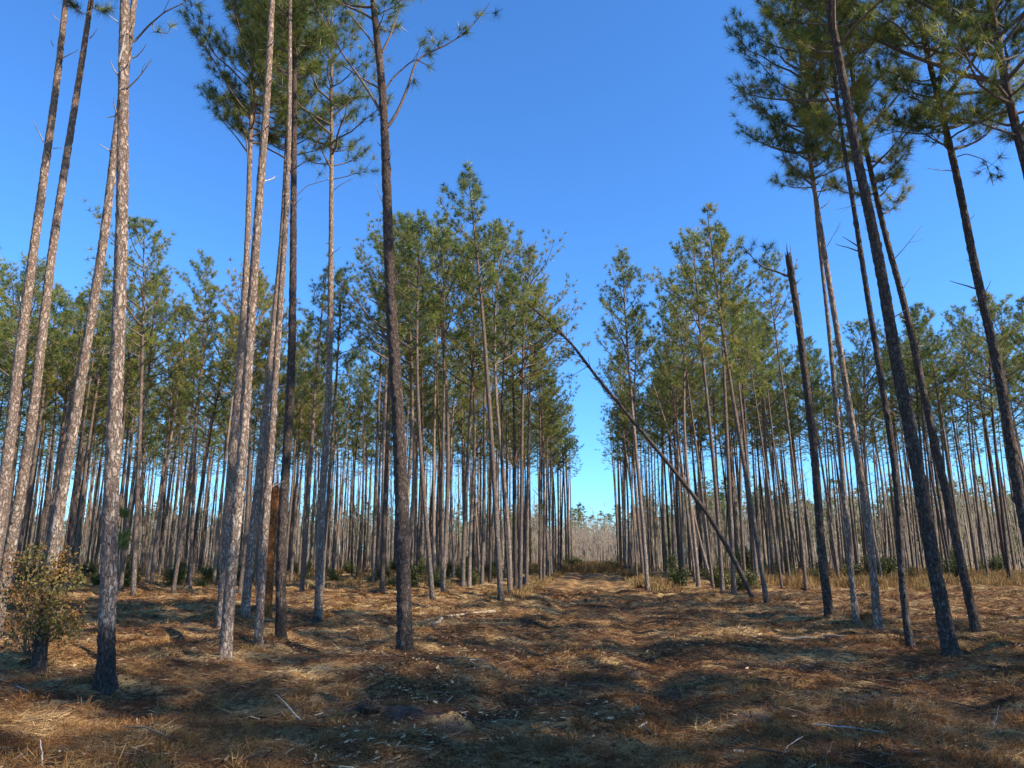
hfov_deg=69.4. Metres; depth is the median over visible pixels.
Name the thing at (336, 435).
pine tree
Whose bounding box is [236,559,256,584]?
shrub
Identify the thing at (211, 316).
pine tree
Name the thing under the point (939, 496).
pine tree
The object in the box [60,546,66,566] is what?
shrub
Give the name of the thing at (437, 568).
shrub
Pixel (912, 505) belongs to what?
pine tree
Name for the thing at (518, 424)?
pine tree
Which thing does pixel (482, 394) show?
pine tree
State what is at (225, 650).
pine tree
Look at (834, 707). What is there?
dirt clod
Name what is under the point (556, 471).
pine tree
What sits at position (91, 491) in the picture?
pine tree
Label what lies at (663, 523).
pine tree
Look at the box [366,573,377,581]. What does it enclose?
shrub
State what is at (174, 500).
pine tree
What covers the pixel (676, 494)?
pine tree
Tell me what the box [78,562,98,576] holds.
shrub
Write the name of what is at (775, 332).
pine tree
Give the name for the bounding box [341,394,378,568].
pine tree
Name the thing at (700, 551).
pine tree
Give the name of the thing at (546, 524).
pine tree
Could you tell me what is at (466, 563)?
shrub
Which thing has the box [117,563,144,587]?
shrub
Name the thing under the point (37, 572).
shrub
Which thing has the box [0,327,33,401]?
pine tree
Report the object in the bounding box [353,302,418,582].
pine tree
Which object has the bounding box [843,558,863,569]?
shrub
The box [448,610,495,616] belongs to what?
log
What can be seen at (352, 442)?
pine tree
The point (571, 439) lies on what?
pine tree
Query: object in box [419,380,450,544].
pine tree
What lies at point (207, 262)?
pine tree
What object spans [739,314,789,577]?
pine tree
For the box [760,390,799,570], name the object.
pine tree
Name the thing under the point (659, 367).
pine tree
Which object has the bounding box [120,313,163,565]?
pine tree
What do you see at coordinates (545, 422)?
pine tree
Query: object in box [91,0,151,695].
pine tree
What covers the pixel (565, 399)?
pine tree
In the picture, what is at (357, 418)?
pine tree
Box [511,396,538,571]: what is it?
pine tree
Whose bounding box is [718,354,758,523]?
pine tree
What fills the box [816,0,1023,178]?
pine tree
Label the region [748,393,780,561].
pine tree
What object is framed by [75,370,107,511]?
pine tree
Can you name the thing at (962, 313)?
pine tree
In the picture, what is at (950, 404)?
pine tree
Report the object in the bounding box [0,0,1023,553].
sky
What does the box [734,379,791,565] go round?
pine tree
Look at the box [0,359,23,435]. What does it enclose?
pine tree
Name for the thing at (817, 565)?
shrub
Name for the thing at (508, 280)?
pine tree
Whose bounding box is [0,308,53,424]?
pine tree
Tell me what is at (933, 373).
pine tree
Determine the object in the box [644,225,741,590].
pine tree
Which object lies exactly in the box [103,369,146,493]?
pine tree
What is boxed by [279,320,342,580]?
pine tree
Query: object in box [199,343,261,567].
pine tree
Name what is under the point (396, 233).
pine tree
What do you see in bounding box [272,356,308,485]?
pine tree
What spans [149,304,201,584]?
pine tree
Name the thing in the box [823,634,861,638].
log
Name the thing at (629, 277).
pine tree
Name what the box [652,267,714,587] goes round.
pine tree
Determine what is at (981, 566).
shrub
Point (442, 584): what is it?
pine tree
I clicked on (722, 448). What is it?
pine tree
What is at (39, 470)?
pine tree
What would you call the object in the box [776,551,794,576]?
shrub
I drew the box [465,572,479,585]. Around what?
shrub
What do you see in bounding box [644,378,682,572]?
pine tree
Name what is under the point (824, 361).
pine tree
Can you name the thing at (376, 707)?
dirt clod
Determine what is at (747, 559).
shrub
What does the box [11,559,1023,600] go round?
tall grass
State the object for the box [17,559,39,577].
shrub
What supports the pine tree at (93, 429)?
on the ground at (570, 581)
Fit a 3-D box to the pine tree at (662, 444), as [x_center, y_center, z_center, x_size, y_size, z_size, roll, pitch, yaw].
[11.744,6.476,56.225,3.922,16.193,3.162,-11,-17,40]
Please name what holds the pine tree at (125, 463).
on the ground at (570, 581)
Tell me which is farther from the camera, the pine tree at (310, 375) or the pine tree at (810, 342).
the pine tree at (810, 342)
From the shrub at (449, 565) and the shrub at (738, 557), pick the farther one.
the shrub at (449, 565)
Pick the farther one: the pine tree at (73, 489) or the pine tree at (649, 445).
the pine tree at (649, 445)
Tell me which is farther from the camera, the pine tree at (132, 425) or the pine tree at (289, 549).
the pine tree at (289, 549)
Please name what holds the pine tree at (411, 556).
on the ground at (570, 581)
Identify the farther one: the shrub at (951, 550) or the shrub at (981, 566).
the shrub at (981, 566)
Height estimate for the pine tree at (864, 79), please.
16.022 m
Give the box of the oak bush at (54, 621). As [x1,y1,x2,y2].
[0,534,93,659]
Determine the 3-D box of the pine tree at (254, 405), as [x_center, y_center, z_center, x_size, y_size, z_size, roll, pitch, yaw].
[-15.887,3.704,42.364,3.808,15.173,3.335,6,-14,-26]
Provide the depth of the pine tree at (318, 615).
19.11 m
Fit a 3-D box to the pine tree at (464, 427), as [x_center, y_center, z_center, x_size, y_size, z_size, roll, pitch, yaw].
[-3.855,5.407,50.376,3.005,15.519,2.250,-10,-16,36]
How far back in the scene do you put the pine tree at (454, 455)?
64.37 m
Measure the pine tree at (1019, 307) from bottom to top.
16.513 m
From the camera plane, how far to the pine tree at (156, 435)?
51.93 m
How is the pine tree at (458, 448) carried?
on the ground at (570, 581)
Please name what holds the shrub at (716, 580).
on the ground at (570, 581)
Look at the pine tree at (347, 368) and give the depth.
50.59 m
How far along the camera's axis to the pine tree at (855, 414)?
53.42 m
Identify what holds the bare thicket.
on the ground at (570, 581)
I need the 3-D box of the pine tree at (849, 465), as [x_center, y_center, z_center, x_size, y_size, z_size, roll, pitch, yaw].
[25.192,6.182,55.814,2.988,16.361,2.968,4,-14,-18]
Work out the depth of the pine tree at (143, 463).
47.74 m
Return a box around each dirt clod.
[353,698,382,714]
[622,670,641,680]
[826,705,845,711]
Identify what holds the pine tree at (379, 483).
on the ground at (570, 581)
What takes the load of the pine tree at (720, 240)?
on the ground at (570, 581)
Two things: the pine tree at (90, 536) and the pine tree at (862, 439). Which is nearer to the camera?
the pine tree at (90, 536)
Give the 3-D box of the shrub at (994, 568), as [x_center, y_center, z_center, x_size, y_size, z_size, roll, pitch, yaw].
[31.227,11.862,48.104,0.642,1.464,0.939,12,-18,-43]
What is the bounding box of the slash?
[0,584,1023,767]
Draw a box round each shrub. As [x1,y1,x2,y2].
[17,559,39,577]
[17,560,40,581]
[56,553,63,580]
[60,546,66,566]
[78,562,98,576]
[88,568,99,585]
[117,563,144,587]
[119,551,130,566]
[159,561,187,585]
[173,559,186,581]
[192,577,207,586]
[197,557,219,582]
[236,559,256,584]
[287,562,301,572]
[297,558,314,572]
[298,571,311,578]
[327,567,337,577]
[327,570,344,580]
[340,560,358,572]
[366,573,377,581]
[375,566,394,579]
[385,575,395,586]
[386,559,395,571]
[395,562,427,587]
[419,555,426,574]
[423,571,454,589]
[433,563,440,577]
[437,565,455,577]
[447,559,457,572]
[449,561,478,585]
[453,556,472,570]
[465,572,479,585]
[486,565,503,578]
[565,553,585,563]
[604,559,618,567]
[663,561,692,585]
[665,550,677,580]
[701,560,730,588]
[712,550,727,575]
[728,562,760,590]
[735,550,741,567]
[738,543,750,572]
[774,558,797,575]
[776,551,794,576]
[807,567,819,577]
[811,560,830,569]
[839,562,864,576]
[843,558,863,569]
[857,556,890,574]
[858,552,883,569]
[876,555,897,576]
[907,565,917,577]
[940,544,966,564]
[940,554,955,573]
[942,559,967,575]
[943,555,966,579]
[971,554,987,571]
[980,554,1004,571]
[987,555,999,571]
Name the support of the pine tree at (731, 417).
on the ground at (570, 581)
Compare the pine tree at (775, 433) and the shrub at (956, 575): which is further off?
the pine tree at (775, 433)
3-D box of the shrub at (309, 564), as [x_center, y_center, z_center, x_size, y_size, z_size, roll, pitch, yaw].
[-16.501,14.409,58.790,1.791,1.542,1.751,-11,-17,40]
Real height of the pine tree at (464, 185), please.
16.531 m
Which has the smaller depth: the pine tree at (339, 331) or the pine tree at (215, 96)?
the pine tree at (215, 96)
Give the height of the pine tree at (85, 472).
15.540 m
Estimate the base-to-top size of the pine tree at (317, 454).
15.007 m
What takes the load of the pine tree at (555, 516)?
on the ground at (570, 581)
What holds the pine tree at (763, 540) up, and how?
on the ground at (570, 581)
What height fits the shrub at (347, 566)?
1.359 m
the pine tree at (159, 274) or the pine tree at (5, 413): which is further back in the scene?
the pine tree at (5, 413)
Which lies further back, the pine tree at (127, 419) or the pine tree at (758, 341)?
the pine tree at (127, 419)
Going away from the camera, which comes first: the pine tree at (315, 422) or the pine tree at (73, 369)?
the pine tree at (73, 369)
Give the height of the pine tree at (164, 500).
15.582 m
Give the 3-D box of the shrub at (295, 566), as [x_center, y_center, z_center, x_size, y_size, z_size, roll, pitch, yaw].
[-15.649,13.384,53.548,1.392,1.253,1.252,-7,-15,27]
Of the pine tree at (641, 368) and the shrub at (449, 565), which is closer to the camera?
the pine tree at (641, 368)
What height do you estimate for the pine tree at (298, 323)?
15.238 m
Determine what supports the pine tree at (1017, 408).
on the ground at (570, 581)
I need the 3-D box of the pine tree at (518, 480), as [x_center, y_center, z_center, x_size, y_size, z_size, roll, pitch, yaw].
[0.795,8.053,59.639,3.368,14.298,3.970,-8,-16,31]
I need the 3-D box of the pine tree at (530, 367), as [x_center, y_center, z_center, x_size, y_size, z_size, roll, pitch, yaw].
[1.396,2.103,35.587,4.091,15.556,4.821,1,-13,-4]
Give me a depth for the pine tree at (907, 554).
51.79 m
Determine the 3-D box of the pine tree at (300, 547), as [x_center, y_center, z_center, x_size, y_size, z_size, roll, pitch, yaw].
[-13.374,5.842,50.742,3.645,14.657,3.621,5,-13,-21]
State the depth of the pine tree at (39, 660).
11.14 m
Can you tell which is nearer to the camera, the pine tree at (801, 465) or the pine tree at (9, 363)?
the pine tree at (9, 363)
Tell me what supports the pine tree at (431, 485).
on the ground at (570, 581)
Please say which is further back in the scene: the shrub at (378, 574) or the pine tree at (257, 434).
the pine tree at (257, 434)
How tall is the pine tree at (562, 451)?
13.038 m
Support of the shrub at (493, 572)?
on the ground at (570, 581)
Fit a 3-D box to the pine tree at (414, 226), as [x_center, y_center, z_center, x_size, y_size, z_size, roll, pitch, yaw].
[-3.800,0.488,26.978,3.143,14.637,3.884,11,-17,-41]
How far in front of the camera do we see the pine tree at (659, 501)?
61.58 m
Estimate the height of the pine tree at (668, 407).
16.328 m
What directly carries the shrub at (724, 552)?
on the ground at (570, 581)
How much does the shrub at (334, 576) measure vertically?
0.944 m
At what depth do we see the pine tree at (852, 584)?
17.35 m
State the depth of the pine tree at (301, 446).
58.58 m
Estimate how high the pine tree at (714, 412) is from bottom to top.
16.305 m
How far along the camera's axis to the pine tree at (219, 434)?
56.87 m
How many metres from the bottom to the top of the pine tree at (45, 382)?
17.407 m
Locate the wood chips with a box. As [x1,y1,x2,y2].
[0,588,1023,767]
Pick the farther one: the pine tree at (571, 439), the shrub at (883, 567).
the pine tree at (571, 439)
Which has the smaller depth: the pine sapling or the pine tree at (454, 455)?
the pine sapling
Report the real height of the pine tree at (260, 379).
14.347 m
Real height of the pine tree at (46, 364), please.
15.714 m
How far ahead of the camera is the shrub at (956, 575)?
38.87 m
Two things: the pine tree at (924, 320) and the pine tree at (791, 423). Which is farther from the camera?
the pine tree at (791, 423)
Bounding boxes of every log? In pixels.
[431,617,442,625]
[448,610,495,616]
[752,636,824,640]
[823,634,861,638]
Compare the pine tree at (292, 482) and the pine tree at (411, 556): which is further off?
the pine tree at (411, 556)
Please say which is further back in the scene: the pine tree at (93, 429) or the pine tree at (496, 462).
the pine tree at (496, 462)
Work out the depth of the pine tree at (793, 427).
56.19 m
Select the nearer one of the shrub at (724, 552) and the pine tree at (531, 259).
the pine tree at (531, 259)
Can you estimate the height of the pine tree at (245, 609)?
17.965 m
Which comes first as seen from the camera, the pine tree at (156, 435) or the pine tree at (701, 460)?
the pine tree at (156, 435)
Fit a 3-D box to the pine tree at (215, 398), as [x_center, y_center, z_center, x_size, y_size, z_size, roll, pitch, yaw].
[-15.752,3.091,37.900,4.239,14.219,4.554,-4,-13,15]
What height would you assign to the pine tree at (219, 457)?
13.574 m
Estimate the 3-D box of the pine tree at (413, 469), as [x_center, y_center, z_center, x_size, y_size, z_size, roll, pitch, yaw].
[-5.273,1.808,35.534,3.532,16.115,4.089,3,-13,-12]
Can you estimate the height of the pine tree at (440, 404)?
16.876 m
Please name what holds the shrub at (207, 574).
on the ground at (570, 581)
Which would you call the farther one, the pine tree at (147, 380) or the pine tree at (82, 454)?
the pine tree at (82, 454)
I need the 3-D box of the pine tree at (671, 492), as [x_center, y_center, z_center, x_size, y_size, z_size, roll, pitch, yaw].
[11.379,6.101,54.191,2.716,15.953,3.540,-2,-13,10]
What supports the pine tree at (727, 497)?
on the ground at (570, 581)
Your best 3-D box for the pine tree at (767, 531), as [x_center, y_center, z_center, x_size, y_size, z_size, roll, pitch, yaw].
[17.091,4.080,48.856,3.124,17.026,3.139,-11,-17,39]
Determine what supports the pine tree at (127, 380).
on the ground at (570, 581)
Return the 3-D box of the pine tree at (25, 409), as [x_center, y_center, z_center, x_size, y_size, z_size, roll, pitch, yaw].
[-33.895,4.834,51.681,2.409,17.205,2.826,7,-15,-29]
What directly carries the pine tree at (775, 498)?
on the ground at (570, 581)
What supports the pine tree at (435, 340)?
on the ground at (570, 581)
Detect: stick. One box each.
[276,694,300,720]
[812,724,885,732]
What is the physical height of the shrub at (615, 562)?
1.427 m
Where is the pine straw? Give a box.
[0,584,1023,767]
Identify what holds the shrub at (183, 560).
on the ground at (570, 581)
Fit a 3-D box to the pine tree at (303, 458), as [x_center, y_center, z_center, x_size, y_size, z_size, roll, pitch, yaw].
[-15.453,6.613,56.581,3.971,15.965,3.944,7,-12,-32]
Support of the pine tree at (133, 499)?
on the ground at (570, 581)
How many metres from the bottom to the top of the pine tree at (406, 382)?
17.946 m
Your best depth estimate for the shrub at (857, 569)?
43.42 m
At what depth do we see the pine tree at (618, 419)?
46.57 m
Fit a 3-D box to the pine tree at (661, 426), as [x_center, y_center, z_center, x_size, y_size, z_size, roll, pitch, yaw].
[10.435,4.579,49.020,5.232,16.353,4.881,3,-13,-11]
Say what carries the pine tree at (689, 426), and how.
on the ground at (570, 581)
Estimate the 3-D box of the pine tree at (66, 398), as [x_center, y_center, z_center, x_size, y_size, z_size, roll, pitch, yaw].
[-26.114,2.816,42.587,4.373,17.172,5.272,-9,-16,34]
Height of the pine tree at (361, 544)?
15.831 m
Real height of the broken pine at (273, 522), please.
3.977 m
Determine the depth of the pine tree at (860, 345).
44.60 m
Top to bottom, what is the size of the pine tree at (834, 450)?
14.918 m
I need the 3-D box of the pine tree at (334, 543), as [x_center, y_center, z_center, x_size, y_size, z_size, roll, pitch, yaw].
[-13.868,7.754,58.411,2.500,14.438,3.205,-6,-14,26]
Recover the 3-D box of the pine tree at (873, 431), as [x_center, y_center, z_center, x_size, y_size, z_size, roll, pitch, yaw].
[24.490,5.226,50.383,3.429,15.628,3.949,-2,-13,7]
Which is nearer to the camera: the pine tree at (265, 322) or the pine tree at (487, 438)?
the pine tree at (265, 322)
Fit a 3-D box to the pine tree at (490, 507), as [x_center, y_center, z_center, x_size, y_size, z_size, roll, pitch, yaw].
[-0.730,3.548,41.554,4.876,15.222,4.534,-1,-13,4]
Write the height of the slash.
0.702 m
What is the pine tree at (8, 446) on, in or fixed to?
on the ground at (570, 581)
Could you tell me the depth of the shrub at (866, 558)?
51.48 m
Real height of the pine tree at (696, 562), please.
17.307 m
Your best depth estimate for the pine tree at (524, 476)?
64.52 m
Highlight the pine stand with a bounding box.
[0,373,1023,571]
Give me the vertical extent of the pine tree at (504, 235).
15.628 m
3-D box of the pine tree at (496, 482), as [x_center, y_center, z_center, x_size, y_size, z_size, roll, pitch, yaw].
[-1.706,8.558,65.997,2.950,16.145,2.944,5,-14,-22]
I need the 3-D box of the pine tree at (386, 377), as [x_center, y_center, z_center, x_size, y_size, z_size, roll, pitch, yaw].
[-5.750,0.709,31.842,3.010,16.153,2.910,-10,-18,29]
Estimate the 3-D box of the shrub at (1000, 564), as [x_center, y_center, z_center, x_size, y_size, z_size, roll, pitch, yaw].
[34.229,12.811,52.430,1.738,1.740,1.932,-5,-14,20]
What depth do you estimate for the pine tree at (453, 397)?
48.52 m
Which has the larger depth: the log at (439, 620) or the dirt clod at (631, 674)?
the log at (439, 620)
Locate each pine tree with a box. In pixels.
[0,0,75,551]
[0,0,119,638]
[0,247,72,566]
[0,261,36,356]
[0,279,65,538]
[0,299,17,386]
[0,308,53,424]
[0,317,51,437]
[0,321,26,396]
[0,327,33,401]
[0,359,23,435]
[1,357,27,403]
[6,369,59,560]
[10,280,77,581]
[15,339,60,577]
[21,380,52,435]
[24,374,63,562]
[25,285,108,480]
[29,0,209,674]
[29,297,78,583]
[36,288,107,586]
[40,369,88,563]
[48,331,106,419]
[50,270,131,588]
[50,310,132,584]
[50,346,127,560]
[62,384,106,530]
[69,293,139,584]
[73,329,109,555]
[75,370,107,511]
[80,398,133,566]
[82,198,191,595]
[84,347,109,576]
[87,388,138,567]
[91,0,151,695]
[93,342,130,576]
[99,277,181,587]
[99,384,139,529]
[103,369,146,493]
[118,311,158,525]
[119,270,202,589]
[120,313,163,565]
[123,370,167,576]
[125,335,193,566]
[129,390,178,569]
[131,391,166,574]
[142,343,196,582]
[144,384,190,572]
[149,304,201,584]
[156,367,200,573]
[157,338,200,580]
[159,361,193,573]
[162,386,206,566]
[165,284,225,592]
[169,0,325,629]
[170,249,229,587]
[174,327,212,561]
[174,360,229,524]
[175,312,257,583]
[192,390,218,572]
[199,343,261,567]
[205,317,238,583]
[207,417,230,568]
[210,327,264,427]
[211,256,287,593]
[213,394,230,566]
[216,272,300,443]
[217,0,277,660]
[224,2,353,617]
[230,0,394,623]
[231,0,348,639]
[246,347,268,549]
[248,373,282,452]
[252,0,342,650]
[252,305,286,581]
[253,285,288,590]
[264,319,306,581]
[267,386,308,465]
[269,410,303,477]
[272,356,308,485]
[276,352,317,564]
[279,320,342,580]
[281,397,319,570]
[282,401,323,555]
[286,334,350,573]
[293,369,325,563]
[295,264,339,591]
[297,265,367,590]
[297,366,342,574]
[302,0,505,651]
[304,377,322,487]
[307,409,329,566]
[310,379,353,574]
[325,209,445,594]
[330,395,353,567]
[331,349,369,571]
[338,403,360,563]
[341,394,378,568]
[345,233,414,563]
[346,366,374,571]
[349,336,375,579]
[349,384,376,575]
[352,367,405,576]
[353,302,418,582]
[358,222,434,503]
[364,358,409,569]
[366,386,403,560]
[369,264,435,550]
[373,209,466,599]
[374,361,441,507]
[382,412,393,570]
[389,412,405,562]
[397,219,479,588]
[401,338,420,472]
[401,347,451,565]
[402,265,436,585]
[403,381,427,564]
[404,339,439,573]
[405,278,452,576]
[405,386,459,571]
[413,212,477,591]
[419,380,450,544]
[421,260,494,586]
[422,302,449,576]
[423,356,466,567]
[425,405,441,544]
[428,326,486,577]
[428,373,465,564]
[430,159,510,600]
[430,363,450,468]
[440,355,472,560]
[446,229,536,587]
[449,354,487,573]
[449,361,478,555]
[450,219,541,590]
[452,402,470,520]
[455,323,539,582]
[456,286,499,583]
[463,279,561,586]
[463,382,503,570]
[465,384,505,562]
[477,404,512,495]
[478,227,587,590]
[480,398,502,560]
[486,399,505,522]
[487,384,541,548]
[489,272,532,591]
[491,347,520,577]
[493,382,532,499]
[500,273,577,585]
[500,402,546,533]
[503,398,538,574]
[503,404,535,557]
[508,354,579,523]
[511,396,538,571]
[516,348,554,581]
[520,320,556,580]
[530,386,573,575]
[531,414,567,570]
[533,375,572,577]
[537,403,584,569]
[538,398,566,572]
[538,409,569,573]
[543,412,556,571]
[549,419,579,570]
[593,304,660,576]
[594,353,652,574]
[595,243,657,590]
[600,385,632,568]
[602,344,643,575]
[604,385,648,569]
[612,409,638,568]
[616,387,646,568]
[624,341,701,568]
[638,395,666,570]
[642,369,687,565]
[642,375,673,573]
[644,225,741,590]
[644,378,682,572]
[646,281,695,581]
[646,361,680,564]
[646,392,664,571]
[651,319,711,576]
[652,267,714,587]
[652,340,705,571]
[653,259,732,586]
[659,363,720,567]
[661,364,722,569]
[667,341,737,511]
[674,348,706,570]
[686,222,773,594]
[686,341,731,566]
[687,201,769,602]
[695,386,736,521]
[702,369,747,568]
[706,303,762,585]
[710,374,737,553]
[711,368,752,501]
[715,301,781,572]
[717,430,737,569]
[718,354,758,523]
[719,389,735,545]
[720,0,884,629]
[722,278,785,573]
[724,0,915,647]
[727,296,783,587]
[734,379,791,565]
[738,323,797,574]
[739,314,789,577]
[742,304,784,576]
[744,249,808,590]
[746,386,766,563]
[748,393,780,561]
[749,339,788,573]
[751,383,793,569]
[753,0,961,658]
[760,367,782,558]
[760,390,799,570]
[764,66,863,624]
[766,370,807,569]
[768,347,820,570]
[768,356,842,469]
[775,0,982,631]
[781,344,839,577]
[787,368,816,569]
[797,334,829,574]
[798,348,835,570]
[813,390,850,507]
[814,369,858,556]
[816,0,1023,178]
[819,338,862,567]
[825,357,864,488]
[836,312,895,575]
[837,351,887,559]
[842,393,873,488]
[857,0,1023,547]
[866,310,965,470]
[866,335,932,571]
[867,343,918,574]
[871,352,909,566]
[878,338,940,567]
[886,388,923,569]
[901,323,961,561]
[902,301,950,579]
[904,318,962,548]
[907,351,959,507]
[919,359,963,552]
[927,333,986,572]
[933,333,1018,569]
[940,291,1023,578]
[942,298,1023,476]
[942,304,988,575]
[949,345,984,568]
[974,331,1023,479]
[991,333,1023,423]
[1005,297,1023,405]
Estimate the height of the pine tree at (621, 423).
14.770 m
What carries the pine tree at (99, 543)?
on the ground at (570, 581)
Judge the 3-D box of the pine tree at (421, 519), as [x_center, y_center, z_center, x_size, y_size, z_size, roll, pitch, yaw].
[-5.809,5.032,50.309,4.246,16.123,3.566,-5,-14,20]
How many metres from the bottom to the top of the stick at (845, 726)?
0.057 m
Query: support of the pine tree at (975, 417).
on the ground at (570, 581)
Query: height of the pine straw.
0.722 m
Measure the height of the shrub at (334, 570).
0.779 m
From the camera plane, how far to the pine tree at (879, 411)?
48.59 m
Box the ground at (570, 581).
[0,554,1023,767]
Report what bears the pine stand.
on the ground at (570, 581)
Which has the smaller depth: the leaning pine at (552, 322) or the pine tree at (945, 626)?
the pine tree at (945, 626)
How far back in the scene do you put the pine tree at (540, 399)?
41.15 m
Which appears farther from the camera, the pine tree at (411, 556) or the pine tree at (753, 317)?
the pine tree at (411, 556)
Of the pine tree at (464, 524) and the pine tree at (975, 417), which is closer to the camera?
the pine tree at (464, 524)
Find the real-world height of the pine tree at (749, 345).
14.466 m
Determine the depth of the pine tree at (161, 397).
43.12 m
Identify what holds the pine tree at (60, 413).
on the ground at (570, 581)
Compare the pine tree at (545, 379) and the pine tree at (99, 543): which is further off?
the pine tree at (99, 543)
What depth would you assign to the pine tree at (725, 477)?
61.89 m
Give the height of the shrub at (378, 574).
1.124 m
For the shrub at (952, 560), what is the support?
on the ground at (570, 581)
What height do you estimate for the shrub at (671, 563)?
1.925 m
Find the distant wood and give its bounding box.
[27,472,1023,564]
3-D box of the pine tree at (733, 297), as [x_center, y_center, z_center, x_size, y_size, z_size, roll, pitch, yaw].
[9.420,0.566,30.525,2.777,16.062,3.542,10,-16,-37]
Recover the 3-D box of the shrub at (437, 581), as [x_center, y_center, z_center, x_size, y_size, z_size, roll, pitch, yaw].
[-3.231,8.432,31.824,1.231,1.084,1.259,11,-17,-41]
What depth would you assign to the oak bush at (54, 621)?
10.44 m
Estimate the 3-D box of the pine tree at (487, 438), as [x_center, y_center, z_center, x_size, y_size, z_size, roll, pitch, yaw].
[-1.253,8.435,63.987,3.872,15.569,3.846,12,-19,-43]
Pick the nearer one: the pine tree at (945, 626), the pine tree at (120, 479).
the pine tree at (945, 626)
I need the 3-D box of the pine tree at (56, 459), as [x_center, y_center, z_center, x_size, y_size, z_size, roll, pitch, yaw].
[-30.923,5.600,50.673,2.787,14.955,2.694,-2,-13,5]
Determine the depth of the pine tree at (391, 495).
62.67 m
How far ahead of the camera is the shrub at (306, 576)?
40.67 m
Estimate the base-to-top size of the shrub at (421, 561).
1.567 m
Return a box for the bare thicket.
[13,442,1023,573]
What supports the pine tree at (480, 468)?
on the ground at (570, 581)
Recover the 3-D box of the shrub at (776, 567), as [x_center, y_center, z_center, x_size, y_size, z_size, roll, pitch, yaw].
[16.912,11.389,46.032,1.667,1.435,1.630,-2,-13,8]
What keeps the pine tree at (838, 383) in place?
on the ground at (570, 581)
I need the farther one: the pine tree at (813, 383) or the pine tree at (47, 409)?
the pine tree at (47, 409)
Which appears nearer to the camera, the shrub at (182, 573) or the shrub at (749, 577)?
the shrub at (749, 577)
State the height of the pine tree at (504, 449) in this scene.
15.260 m
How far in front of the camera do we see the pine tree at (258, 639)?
12.79 m
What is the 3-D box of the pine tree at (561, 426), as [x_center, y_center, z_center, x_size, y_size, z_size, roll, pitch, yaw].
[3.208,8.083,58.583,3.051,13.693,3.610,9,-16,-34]
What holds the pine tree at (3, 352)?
on the ground at (570, 581)
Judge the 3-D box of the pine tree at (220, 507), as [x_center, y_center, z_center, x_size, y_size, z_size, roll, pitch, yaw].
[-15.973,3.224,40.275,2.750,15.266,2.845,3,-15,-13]
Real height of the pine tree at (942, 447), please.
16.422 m
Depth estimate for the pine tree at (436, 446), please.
55.05 m
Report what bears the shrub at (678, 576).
on the ground at (570, 581)
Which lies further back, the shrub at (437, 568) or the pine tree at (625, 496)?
the pine tree at (625, 496)
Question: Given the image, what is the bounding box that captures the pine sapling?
[117,504,132,590]
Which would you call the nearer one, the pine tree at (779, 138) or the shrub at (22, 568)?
the pine tree at (779, 138)
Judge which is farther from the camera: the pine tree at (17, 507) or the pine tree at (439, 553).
the pine tree at (439, 553)
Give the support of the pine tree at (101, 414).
on the ground at (570, 581)
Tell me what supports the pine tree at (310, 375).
on the ground at (570, 581)
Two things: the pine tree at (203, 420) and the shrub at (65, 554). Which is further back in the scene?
the pine tree at (203, 420)
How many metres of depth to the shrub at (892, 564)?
45.55 m
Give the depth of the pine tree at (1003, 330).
45.06 m
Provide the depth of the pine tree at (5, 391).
49.28 m
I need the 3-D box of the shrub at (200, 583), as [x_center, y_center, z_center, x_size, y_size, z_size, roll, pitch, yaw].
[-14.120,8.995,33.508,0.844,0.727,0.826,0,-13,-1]
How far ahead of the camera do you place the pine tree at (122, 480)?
40.33 m
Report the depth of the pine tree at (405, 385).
47.66 m
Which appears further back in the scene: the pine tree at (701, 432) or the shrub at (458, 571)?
the pine tree at (701, 432)
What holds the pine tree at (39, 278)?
on the ground at (570, 581)
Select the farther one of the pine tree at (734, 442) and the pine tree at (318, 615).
the pine tree at (734, 442)
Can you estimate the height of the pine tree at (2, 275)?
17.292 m
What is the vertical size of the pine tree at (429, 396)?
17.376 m
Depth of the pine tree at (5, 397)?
50.88 m
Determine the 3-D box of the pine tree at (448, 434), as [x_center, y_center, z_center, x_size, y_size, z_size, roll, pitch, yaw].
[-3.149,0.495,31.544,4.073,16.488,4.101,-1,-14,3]
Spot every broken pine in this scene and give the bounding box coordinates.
[264,474,279,618]
[736,233,834,618]
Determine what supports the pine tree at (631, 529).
on the ground at (570, 581)
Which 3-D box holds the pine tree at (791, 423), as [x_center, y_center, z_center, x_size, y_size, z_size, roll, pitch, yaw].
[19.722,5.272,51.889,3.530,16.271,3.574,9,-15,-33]
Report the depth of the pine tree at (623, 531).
57.97 m
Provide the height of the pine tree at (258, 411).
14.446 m
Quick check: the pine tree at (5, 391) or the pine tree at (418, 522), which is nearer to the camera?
the pine tree at (418, 522)
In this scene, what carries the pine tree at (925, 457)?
on the ground at (570, 581)
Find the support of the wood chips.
on the ground at (570, 581)
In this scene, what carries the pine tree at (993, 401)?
on the ground at (570, 581)
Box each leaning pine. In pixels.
[509,286,755,597]
[651,378,710,582]
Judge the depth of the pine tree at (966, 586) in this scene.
16.59 m
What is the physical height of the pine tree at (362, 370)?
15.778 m
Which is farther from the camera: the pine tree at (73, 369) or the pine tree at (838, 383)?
the pine tree at (838, 383)
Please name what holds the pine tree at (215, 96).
on the ground at (570, 581)
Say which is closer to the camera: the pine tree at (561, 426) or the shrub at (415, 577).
the shrub at (415, 577)
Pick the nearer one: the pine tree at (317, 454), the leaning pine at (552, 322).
the leaning pine at (552, 322)
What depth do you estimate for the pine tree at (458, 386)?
36.45 m

